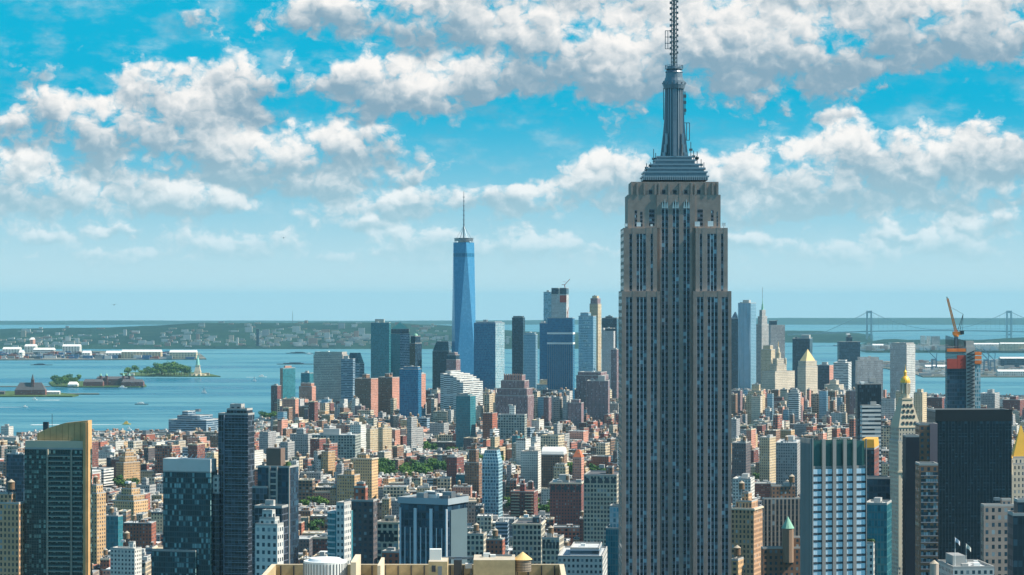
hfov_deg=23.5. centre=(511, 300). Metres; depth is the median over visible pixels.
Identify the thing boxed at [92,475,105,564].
apartment building
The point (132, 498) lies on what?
apartment building
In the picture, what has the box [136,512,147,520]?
city building
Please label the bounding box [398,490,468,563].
office tower
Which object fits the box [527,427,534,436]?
office building
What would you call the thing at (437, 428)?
city building
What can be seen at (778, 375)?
civic building
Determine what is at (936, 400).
apartment building
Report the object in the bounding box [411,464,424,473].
tree
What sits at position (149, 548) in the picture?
office building
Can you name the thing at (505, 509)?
brick building
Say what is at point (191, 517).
glass tower
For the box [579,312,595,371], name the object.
glass tower
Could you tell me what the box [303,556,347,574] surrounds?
cooling tower
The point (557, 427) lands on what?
city building
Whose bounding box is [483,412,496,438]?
brick building
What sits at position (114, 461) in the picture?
brick building
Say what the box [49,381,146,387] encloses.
hospital island
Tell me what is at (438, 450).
city building
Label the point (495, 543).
loft building
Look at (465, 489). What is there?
brick building
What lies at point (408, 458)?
brick building
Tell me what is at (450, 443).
brick building
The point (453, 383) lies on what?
apartment building
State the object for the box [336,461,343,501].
city building
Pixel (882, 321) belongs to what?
shore
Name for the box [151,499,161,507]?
city building
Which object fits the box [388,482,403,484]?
brick building
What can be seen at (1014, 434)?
brick building
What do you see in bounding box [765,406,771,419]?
city building
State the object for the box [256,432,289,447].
apartment building
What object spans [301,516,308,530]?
city building
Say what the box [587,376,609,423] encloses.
stone tower
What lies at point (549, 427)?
city building
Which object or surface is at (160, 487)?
city building
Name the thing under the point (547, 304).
glass tower
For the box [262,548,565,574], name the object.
rooftop
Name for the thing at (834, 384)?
stone tower
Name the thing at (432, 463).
tree
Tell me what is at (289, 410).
brick building
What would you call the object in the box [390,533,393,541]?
arched window
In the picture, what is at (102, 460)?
city building
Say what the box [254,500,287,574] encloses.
apartment building
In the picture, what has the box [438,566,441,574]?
door
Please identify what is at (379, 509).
city building
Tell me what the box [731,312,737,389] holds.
office tower
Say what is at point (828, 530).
window
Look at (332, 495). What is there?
brick building
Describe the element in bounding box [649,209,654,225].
shoulder window
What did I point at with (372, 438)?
apartment building
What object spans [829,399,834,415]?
brick building
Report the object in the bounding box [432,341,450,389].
glass tower
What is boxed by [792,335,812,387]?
office tower
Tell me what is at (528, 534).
loft building
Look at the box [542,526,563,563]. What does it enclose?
loft building
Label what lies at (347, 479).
apartment building
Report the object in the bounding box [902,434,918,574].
office tower
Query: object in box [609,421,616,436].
city building
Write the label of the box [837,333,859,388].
office tower
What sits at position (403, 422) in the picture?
brick building
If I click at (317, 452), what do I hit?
city building
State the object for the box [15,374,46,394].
ferry terminal
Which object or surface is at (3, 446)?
city building
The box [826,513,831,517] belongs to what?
window
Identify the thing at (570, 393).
city building
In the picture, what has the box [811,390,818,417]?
city building
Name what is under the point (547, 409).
city building
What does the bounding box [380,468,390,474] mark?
tree
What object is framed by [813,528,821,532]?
window
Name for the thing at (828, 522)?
window
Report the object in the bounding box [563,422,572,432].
brick building
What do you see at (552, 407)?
city building
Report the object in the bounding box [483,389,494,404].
office tower
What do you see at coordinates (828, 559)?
window
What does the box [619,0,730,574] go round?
skyscraper
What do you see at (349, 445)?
apartment building
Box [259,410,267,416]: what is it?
tree
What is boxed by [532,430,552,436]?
city building
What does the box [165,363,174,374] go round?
tree
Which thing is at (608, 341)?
office tower
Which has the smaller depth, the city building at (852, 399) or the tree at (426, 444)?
the tree at (426, 444)
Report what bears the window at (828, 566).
in the skyscraper at (833, 506)
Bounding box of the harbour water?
[0,324,1023,435]
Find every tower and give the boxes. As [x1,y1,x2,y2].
[0,479,23,574]
[6,449,23,500]
[152,454,220,574]
[169,409,217,433]
[218,403,253,574]
[252,448,298,574]
[256,329,258,345]
[301,371,313,382]
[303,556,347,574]
[314,351,347,403]
[341,356,354,402]
[349,353,363,377]
[371,319,390,377]
[391,322,409,376]
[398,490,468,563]
[399,365,420,417]
[410,334,421,371]
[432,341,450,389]
[446,352,459,370]
[456,393,475,447]
[474,320,504,389]
[482,449,502,516]
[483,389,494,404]
[495,374,533,426]
[498,404,526,443]
[512,316,524,373]
[524,332,537,389]
[537,379,546,389]
[540,321,546,378]
[544,290,550,322]
[547,318,574,398]
[551,288,568,317]
[576,371,607,408]
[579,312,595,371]
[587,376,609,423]
[590,295,600,370]
[602,315,618,348]
[602,327,614,389]
[606,504,618,574]
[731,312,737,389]
[738,300,755,389]
[756,288,768,388]
[761,345,774,387]
[769,320,784,360]
[788,388,800,420]
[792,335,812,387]
[817,362,832,390]
[824,379,845,393]
[833,359,850,389]
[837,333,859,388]
[855,356,882,397]
[855,378,880,439]
[860,401,880,475]
[867,476,889,500]
[867,497,891,574]
[888,367,918,574]
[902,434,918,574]
[915,422,937,462]
[915,462,937,574]
[920,336,925,345]
[926,336,930,345]
[927,408,1011,560]
[931,336,939,344]
[945,336,981,407]
[1007,498,1023,574]
[1012,426,1023,503]
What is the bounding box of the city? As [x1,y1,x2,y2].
[0,387,1023,574]
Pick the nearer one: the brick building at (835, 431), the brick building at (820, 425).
the brick building at (835, 431)
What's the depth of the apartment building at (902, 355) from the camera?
5313.82 m
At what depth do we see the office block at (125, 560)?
1904.28 m
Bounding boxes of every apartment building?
[24,420,91,574]
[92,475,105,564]
[113,481,147,520]
[116,448,139,487]
[136,477,155,507]
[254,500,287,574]
[255,509,283,574]
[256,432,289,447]
[271,384,280,411]
[280,365,294,398]
[290,428,313,455]
[299,383,315,400]
[312,428,360,462]
[327,501,352,563]
[337,462,359,501]
[347,481,376,563]
[350,422,365,452]
[350,447,378,498]
[355,373,377,416]
[366,426,377,450]
[378,372,398,415]
[378,424,391,450]
[421,372,425,407]
[440,370,482,416]
[447,454,463,490]
[465,437,481,496]
[510,479,537,516]
[554,457,568,478]
[568,399,583,428]
[611,348,618,397]
[732,435,750,494]
[746,383,764,423]
[759,434,775,482]
[862,437,878,475]
[890,342,914,398]
[896,390,900,405]
[914,389,926,421]
[927,393,944,407]
[981,389,999,407]
[1003,395,1023,416]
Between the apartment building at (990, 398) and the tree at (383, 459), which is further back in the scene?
the apartment building at (990, 398)
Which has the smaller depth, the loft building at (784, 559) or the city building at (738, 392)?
the loft building at (784, 559)
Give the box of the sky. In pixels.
[0,0,1023,320]
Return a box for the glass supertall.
[452,199,475,375]
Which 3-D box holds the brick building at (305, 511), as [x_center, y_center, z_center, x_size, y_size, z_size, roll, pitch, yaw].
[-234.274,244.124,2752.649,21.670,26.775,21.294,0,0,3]
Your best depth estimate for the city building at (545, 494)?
3084.83 m
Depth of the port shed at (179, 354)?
11250.00 m
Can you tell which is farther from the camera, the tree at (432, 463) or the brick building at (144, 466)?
the tree at (432, 463)
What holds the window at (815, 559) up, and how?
in the skyscraper at (833, 506)
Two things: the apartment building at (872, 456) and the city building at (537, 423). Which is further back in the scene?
the city building at (537, 423)
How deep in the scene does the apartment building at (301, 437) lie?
3704.26 m
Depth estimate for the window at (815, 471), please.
1150.90 m
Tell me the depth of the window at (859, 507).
1156.11 m
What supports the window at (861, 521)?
in the skyscraper at (833, 506)
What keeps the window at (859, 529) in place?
in the skyscraper at (833, 506)
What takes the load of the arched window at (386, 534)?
in the hotel at (387, 531)
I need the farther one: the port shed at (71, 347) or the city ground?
the port shed at (71, 347)
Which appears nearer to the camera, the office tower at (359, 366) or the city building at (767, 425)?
the city building at (767, 425)
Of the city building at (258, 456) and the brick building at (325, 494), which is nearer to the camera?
the brick building at (325, 494)
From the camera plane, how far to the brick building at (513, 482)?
3166.36 m
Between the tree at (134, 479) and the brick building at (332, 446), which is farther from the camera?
the brick building at (332, 446)
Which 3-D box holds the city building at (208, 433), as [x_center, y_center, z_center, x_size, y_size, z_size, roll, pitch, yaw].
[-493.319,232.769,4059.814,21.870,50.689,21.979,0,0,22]
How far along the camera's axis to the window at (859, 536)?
1156.11 m
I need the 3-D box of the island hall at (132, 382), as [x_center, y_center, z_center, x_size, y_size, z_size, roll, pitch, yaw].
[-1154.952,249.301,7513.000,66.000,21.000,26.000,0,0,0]
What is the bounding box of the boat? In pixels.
[283,362,303,363]
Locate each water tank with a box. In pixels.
[515,552,531,574]
[930,560,938,574]
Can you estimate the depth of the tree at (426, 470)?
3562.14 m
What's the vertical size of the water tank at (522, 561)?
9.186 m
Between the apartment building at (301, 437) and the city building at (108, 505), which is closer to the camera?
the city building at (108, 505)
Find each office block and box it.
[1,424,12,435]
[106,506,122,550]
[110,531,141,574]
[733,473,754,506]
[938,553,993,574]
[981,497,1013,574]
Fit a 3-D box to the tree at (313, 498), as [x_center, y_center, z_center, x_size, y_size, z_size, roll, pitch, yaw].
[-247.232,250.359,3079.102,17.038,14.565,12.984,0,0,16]
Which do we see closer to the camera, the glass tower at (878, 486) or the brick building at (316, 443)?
the glass tower at (878, 486)
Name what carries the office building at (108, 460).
on the city ground
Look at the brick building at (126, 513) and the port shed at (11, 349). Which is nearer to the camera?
the brick building at (126, 513)
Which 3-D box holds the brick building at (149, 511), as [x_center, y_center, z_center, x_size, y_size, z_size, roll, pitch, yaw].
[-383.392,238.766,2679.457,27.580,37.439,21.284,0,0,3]
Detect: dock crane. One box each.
[925,348,936,369]
[977,348,988,369]
[983,349,995,371]
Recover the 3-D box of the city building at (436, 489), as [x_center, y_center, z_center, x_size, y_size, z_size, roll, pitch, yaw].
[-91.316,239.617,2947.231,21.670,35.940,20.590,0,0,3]
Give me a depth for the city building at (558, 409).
4738.91 m
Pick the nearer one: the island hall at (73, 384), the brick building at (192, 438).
the brick building at (192, 438)
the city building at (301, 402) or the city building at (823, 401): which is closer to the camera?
the city building at (823, 401)
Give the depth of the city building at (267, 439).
3692.66 m
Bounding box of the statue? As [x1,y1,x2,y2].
[189,353,206,375]
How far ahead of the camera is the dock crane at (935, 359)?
9098.70 m
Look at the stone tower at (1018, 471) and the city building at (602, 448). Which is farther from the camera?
the city building at (602, 448)
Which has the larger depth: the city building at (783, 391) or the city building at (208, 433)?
the city building at (783, 391)
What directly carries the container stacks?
on the container port
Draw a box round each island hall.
[68,382,78,385]
[83,379,103,385]
[96,373,134,385]
[121,379,143,385]
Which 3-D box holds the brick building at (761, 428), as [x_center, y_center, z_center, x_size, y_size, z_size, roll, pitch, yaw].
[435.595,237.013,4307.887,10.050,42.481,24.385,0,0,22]
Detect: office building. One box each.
[92,467,113,485]
[106,455,114,466]
[146,542,156,574]
[182,446,187,456]
[417,414,429,428]
[427,475,434,485]
[456,468,464,484]
[496,518,508,544]
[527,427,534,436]
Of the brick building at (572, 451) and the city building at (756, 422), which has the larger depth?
the city building at (756, 422)
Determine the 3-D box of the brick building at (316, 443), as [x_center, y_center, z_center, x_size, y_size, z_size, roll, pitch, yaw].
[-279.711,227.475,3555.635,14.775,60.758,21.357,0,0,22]
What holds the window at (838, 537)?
in the skyscraper at (833, 506)
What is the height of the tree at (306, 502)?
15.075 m
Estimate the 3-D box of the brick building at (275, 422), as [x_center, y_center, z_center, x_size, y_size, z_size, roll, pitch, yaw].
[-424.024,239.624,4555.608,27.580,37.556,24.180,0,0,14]
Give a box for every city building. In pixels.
[0,440,9,458]
[0,472,5,486]
[7,440,24,452]
[99,458,105,464]
[106,503,112,514]
[109,436,123,449]
[128,436,141,451]
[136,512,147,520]
[140,469,154,483]
[142,436,158,444]
[142,556,150,574]
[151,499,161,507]
[151,508,162,531]
[156,532,162,541]
[157,481,162,492]
[168,440,185,449]
[203,427,217,439]
[206,450,217,466]
[254,445,262,467]
[259,426,275,453]
[280,437,294,461]
[292,451,305,471]
[299,399,303,405]
[300,471,322,481]
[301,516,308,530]
[304,407,308,420]
[314,449,324,470]
[316,485,331,490]
[317,453,320,470]
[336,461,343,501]
[352,395,358,414]
[357,406,373,414]
[364,416,376,427]
[377,451,390,458]
[377,499,381,520]
[378,487,382,499]
[380,493,399,519]
[383,485,407,498]
[390,398,396,414]
[393,414,402,427]
[404,472,411,489]
[407,412,416,449]
[411,472,421,487]
[417,427,422,447]
[417,484,431,492]
[430,421,448,435]
[430,448,449,453]
[431,398,437,421]
[432,486,444,492]
[433,407,447,421]
[435,393,439,406]
[437,476,451,490]
[438,454,446,467]
[439,432,452,440]
[448,406,453,421]
[466,499,478,524]
[467,526,473,532]
[477,402,483,420]
[477,508,492,534]
[484,393,492,412]
[490,432,499,448]
[495,445,504,460]
[500,516,514,534]
[507,462,511,484]
[509,535,512,546]
[512,443,515,460]
[516,433,530,464]
[531,418,543,429]
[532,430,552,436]
[533,388,539,418]
[538,396,544,418]
[541,434,563,449]
[541,487,549,504]
[544,396,550,425]
[544,426,552,430]
[550,392,555,425]
[553,422,562,433]
[554,393,562,423]
[562,433,569,448]
[563,387,572,401]
[563,392,568,419]
[596,442,609,454]
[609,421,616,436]
[610,402,618,412]
[731,414,739,437]
[732,389,741,412]
[742,411,746,424]
[751,392,761,423]
[751,464,755,479]
[753,418,767,428]
[758,422,770,429]
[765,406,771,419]
[767,389,773,419]
[769,420,783,428]
[780,388,787,400]
[783,408,787,420]
[794,422,808,437]
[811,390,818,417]
[819,389,827,418]
[823,427,831,439]
[831,409,842,425]
[837,396,842,410]
[850,387,854,413]
[881,397,895,418]
[881,421,889,448]
[881,449,888,460]
[881,461,887,475]
[1012,407,1018,424]
[1012,425,1018,433]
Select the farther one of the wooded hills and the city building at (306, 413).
the wooded hills
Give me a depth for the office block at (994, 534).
1250.74 m
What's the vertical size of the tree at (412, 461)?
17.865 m
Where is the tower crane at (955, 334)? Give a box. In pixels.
[947,298,963,348]
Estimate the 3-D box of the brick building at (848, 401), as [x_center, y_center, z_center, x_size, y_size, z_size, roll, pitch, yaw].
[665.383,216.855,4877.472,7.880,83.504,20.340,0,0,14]
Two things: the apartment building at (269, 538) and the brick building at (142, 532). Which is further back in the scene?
the brick building at (142, 532)
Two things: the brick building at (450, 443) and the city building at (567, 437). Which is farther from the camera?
the brick building at (450, 443)
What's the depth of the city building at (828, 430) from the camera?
3776.24 m
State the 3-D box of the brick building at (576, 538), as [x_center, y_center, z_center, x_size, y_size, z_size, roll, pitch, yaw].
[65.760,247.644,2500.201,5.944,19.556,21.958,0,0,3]
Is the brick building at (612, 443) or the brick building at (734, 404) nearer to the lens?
the brick building at (612, 443)
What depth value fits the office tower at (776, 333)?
6502.73 m
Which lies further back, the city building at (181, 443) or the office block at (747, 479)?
the city building at (181, 443)
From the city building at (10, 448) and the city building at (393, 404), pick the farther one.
the city building at (393, 404)
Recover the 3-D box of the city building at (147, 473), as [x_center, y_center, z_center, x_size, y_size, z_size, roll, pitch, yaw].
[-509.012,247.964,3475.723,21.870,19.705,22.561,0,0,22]
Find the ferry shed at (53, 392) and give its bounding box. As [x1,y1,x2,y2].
[47,391,59,393]
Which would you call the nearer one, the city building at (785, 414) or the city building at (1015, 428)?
the city building at (1015, 428)
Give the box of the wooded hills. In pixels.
[0,322,601,348]
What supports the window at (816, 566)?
in the skyscraper at (833, 506)
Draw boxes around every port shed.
[2,347,21,352]
[19,350,24,357]
[24,344,37,352]
[30,338,34,343]
[33,348,55,352]
[62,344,81,352]
[82,351,91,354]
[106,351,120,355]
[121,350,162,357]
[169,350,197,358]
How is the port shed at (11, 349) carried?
on the container port
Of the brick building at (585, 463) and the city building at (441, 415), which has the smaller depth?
the brick building at (585, 463)
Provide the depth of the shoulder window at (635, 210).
1328.89 m
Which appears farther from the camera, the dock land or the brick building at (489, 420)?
the dock land
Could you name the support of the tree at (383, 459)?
on the city ground
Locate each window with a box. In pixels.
[380,533,383,541]
[385,533,388,541]
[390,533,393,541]
[635,210,636,226]
[640,211,642,226]
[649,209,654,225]
[697,209,702,225]
[711,210,713,225]
[813,469,821,473]
[813,476,821,481]
[813,484,821,488]
[813,491,821,495]
[813,498,821,503]
[813,506,821,510]
[813,513,821,517]
[813,520,821,525]
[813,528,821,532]
[813,535,821,539]
[813,542,821,547]
[813,550,821,554]
[813,557,821,561]
[813,564,821,569]
[826,469,831,473]
[826,476,831,480]
[826,484,831,488]
[826,491,831,495]
[826,498,831,502]
[826,506,831,510]
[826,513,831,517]
[826,520,831,524]
[826,527,831,532]
[826,535,831,539]
[826,542,831,546]
[826,549,831,554]
[826,557,831,561]
[826,564,831,568]
[836,469,842,473]
[836,476,842,480]
[836,483,842,487]
[836,491,842,495]
[836,498,842,502]
[836,505,842,509]
[836,513,842,517]
[836,520,842,524]
[836,527,842,531]
[836,535,842,539]
[836,542,842,546]
[836,549,842,553]
[836,556,842,561]
[836,564,842,568]
[857,468,864,472]
[857,476,864,480]
[857,483,864,487]
[857,490,864,494]
[857,498,864,502]
[857,505,864,509]
[857,512,864,516]
[857,519,864,524]
[857,527,864,531]
[857,534,864,538]
[857,541,864,545]
[857,549,864,553]
[857,556,864,560]
[857,563,864,567]
[857,570,864,574]
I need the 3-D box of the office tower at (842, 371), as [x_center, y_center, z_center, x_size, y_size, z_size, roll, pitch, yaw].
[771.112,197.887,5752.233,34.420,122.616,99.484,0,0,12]
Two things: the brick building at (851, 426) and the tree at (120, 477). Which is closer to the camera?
the tree at (120, 477)
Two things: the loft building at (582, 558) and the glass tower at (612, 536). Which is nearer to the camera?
the loft building at (582, 558)
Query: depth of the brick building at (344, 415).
4675.23 m
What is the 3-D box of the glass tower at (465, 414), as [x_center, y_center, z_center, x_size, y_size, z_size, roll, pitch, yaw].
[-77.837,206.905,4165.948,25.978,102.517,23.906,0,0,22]
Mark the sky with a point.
(158, 158)
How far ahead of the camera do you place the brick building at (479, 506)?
2619.65 m
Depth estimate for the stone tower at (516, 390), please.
4661.89 m
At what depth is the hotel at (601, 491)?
2402.76 m
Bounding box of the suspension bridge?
[788,311,1023,339]
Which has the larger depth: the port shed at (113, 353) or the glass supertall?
the port shed at (113, 353)
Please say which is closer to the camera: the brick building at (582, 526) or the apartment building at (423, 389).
the brick building at (582, 526)
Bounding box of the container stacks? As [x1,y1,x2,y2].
[0,351,193,358]
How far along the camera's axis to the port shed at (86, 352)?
11605.08 m
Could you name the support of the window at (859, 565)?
in the skyscraper at (833, 506)
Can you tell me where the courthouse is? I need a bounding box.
[798,349,817,398]
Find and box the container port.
[0,351,205,359]
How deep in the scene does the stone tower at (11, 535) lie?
1501.98 m
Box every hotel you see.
[377,515,398,563]
[382,547,398,563]
[584,464,618,545]
[731,481,763,574]
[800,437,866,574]
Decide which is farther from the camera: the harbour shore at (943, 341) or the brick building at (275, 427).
the harbour shore at (943, 341)
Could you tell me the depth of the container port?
11221.07 m
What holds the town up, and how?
on the wooded hills
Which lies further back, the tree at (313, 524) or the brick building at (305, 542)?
the tree at (313, 524)
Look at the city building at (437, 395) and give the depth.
4908.80 m
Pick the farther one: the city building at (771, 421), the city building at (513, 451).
the city building at (771, 421)
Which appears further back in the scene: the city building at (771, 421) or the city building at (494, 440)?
the city building at (771, 421)
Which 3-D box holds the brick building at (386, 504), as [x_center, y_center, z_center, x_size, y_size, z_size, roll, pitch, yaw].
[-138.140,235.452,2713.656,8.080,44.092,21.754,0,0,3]
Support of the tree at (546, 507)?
on the city ground
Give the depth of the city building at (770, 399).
4751.33 m
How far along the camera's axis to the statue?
8610.89 m
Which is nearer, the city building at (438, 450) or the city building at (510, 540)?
the city building at (510, 540)
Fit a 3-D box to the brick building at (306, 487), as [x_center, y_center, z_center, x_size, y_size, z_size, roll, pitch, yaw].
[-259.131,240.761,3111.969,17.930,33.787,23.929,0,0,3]
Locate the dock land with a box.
[883,367,1023,377]
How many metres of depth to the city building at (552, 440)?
3607.60 m
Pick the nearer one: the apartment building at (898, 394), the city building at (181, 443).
the city building at (181, 443)
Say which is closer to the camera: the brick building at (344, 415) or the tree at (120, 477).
the tree at (120, 477)
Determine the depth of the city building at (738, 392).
4887.81 m
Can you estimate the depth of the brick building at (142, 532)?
2405.68 m
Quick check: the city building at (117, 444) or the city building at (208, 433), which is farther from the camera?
the city building at (208, 433)
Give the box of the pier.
[68,393,98,394]
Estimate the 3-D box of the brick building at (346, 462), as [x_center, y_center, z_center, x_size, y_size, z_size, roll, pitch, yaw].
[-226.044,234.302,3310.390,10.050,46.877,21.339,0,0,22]
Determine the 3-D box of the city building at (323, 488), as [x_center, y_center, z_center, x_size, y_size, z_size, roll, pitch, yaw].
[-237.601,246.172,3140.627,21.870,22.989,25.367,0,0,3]
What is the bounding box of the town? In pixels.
[0,320,1023,375]
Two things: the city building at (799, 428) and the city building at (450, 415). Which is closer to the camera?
the city building at (799, 428)
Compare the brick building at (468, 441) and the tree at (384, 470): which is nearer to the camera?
the tree at (384, 470)
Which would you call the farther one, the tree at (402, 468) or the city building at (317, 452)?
the tree at (402, 468)
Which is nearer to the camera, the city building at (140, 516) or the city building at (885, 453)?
the city building at (140, 516)
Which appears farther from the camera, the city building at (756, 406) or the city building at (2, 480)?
the city building at (756, 406)
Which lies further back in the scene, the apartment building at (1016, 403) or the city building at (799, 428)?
the apartment building at (1016, 403)
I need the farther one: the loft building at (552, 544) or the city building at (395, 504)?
the city building at (395, 504)
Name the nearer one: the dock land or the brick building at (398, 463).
the brick building at (398, 463)
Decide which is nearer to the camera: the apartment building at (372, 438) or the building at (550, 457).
the building at (550, 457)
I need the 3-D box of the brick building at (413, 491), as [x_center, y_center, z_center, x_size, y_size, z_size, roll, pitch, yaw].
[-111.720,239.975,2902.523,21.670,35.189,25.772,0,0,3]
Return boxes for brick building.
[92,440,98,466]
[100,548,109,574]
[103,488,113,502]
[111,453,118,477]
[118,509,130,530]
[123,514,155,547]
[136,448,143,457]
[140,459,148,469]
[140,489,149,509]
[144,445,154,462]
[148,504,162,516]
[151,492,162,501]
[155,442,179,473]
[187,432,206,445]
[188,441,204,457]
[193,430,203,433]
[210,430,217,447]
[254,468,257,485]
[273,420,291,424]
[273,425,277,431]
[277,417,287,435]
[282,397,298,418]
[283,407,292,420]
[289,424,297,432]
[299,405,308,418]
[299,478,314,504]
[299,507,312,530]
[299,521,303,535]
[299,531,311,555]
[299,549,312,563]
[302,531,324,535]
[303,453,313,468]
[307,425,322,433]
[309,401,317,420]
[310,438,325,456]
[310,514,327,531]
[312,533,327,555]
[313,491,329,505]
[313,551,327,556]
[318,409,327,415]
[318,419,326,428]
[318,480,334,485]
[321,414,333,421]
[321,448,334,477]
[323,438,337,457]
[327,401,333,413]
[330,484,335,505]
[332,420,349,432]
[337,458,349,468]
[339,412,352,420]
[382,494,390,518]
[387,459,403,469]
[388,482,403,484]
[392,429,399,443]
[392,444,403,457]
[393,456,405,461]
[397,427,405,434]
[400,419,417,427]
[400,435,406,445]
[406,456,416,465]
[407,490,416,494]
[420,454,432,463]
[426,398,433,413]
[431,441,447,449]
[446,441,455,446]
[449,421,455,429]
[453,480,471,497]
[464,437,478,450]
[476,497,483,522]
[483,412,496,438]
[483,437,489,446]
[502,441,510,460]
[503,480,505,501]
[503,500,509,511]
[506,448,511,460]
[506,483,509,497]
[510,473,516,490]
[511,472,517,483]
[519,510,531,518]
[538,511,549,517]
[546,391,561,396]
[546,517,553,528]
[553,524,579,545]
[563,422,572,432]
[567,461,586,474]
[568,430,587,441]
[569,449,583,453]
[574,535,579,541]
[580,510,583,541]
[591,455,610,469]
[607,416,613,427]
[607,434,615,454]
[731,392,737,416]
[740,425,752,433]
[746,427,755,447]
[751,445,757,462]
[755,482,770,499]
[757,424,765,434]
[765,425,779,441]
[772,389,779,396]
[773,410,781,428]
[778,403,784,419]
[780,429,794,438]
[803,434,817,439]
[804,412,816,421]
[806,424,816,433]
[807,388,810,406]
[815,423,829,429]
[825,387,835,399]
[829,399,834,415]
[832,426,839,438]
[837,394,845,403]
[838,426,848,436]
[846,389,849,417]
[849,416,854,437]
[1012,430,1016,439]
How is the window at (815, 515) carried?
in the skyscraper at (833, 506)
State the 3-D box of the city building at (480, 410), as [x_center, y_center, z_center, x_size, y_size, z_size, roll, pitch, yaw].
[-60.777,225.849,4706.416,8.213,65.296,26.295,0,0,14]
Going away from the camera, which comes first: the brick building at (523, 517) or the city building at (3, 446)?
the brick building at (523, 517)
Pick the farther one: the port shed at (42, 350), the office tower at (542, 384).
the port shed at (42, 350)
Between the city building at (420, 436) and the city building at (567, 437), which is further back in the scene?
the city building at (420, 436)
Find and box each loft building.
[467,523,486,563]
[486,528,504,553]
[512,514,545,563]
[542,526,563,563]
[558,542,606,574]
[731,545,743,574]
[761,516,799,574]
[762,474,799,545]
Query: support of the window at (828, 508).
in the skyscraper at (833, 506)
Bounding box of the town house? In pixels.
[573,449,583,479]
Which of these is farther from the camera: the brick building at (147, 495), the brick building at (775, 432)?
the brick building at (775, 432)
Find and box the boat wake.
[49,424,122,424]
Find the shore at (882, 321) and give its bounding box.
[0,318,1023,324]
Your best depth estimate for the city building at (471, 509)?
2649.09 m
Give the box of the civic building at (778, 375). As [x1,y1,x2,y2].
[762,342,794,392]
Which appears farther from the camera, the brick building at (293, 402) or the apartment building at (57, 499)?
the brick building at (293, 402)
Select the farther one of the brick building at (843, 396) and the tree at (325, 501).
the brick building at (843, 396)
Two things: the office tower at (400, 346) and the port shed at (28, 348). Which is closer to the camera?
the office tower at (400, 346)
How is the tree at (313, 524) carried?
on the city ground
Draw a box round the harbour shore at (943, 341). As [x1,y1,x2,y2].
[860,337,1023,352]
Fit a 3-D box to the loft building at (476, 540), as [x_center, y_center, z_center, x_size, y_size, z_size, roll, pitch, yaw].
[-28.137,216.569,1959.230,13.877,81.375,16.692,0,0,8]
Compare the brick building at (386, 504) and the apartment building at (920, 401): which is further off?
the apartment building at (920, 401)
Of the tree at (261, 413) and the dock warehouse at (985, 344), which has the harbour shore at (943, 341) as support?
the dock warehouse at (985, 344)
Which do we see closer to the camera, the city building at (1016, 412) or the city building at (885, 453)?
the city building at (885, 453)
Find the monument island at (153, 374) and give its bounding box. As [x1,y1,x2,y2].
[120,372,220,376]
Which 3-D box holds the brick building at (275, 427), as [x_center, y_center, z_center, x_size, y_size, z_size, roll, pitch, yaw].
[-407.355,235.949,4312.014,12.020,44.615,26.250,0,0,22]
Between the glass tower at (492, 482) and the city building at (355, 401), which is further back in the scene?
the city building at (355, 401)
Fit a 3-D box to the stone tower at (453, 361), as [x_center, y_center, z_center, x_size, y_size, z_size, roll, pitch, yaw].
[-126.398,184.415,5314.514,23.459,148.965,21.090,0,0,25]
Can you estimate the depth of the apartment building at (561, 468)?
2902.94 m
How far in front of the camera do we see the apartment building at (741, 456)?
3003.32 m
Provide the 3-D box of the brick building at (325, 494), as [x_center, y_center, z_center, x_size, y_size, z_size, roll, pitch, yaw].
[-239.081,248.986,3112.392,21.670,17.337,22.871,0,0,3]
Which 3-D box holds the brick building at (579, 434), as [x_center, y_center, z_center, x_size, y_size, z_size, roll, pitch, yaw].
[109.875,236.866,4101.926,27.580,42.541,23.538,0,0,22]
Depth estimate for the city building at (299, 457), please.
3471.05 m
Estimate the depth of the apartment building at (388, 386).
5059.82 m
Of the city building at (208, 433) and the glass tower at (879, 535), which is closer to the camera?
the glass tower at (879, 535)
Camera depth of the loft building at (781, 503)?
1851.50 m
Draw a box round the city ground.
[103,469,549,513]
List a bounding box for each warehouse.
[0,437,24,444]
[99,446,117,457]
[129,430,154,440]
[167,431,209,446]
[549,474,583,524]
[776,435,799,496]
[872,344,883,350]
[924,365,945,367]
[974,343,998,350]
[996,370,1023,375]
[998,357,1023,366]
[999,343,1023,350]
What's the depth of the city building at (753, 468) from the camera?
3542.45 m
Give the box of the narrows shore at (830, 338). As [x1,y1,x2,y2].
[785,331,872,342]
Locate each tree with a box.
[112,475,123,485]
[115,479,124,487]
[123,478,137,486]
[131,365,138,373]
[155,364,162,375]
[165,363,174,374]
[169,365,179,375]
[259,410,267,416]
[300,499,309,504]
[306,495,319,502]
[307,518,324,530]
[314,496,322,505]
[321,497,329,503]
[378,457,388,464]
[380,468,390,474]
[385,466,397,474]
[387,460,395,466]
[398,465,406,472]
[409,459,417,465]
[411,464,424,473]
[422,441,431,447]
[423,468,430,474]
[427,444,437,449]
[430,461,441,471]
[434,461,445,471]
[538,503,542,511]
[541,504,549,512]
[567,462,572,474]
[588,463,596,470]
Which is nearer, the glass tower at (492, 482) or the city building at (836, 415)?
the glass tower at (492, 482)
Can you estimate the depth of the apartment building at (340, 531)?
1402.10 m
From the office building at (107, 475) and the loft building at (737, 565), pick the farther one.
the office building at (107, 475)
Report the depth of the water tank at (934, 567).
1148.33 m
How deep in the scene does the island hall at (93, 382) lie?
7520.00 m
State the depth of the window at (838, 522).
1153.43 m
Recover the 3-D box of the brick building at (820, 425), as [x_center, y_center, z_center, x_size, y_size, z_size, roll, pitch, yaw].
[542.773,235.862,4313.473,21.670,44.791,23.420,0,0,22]

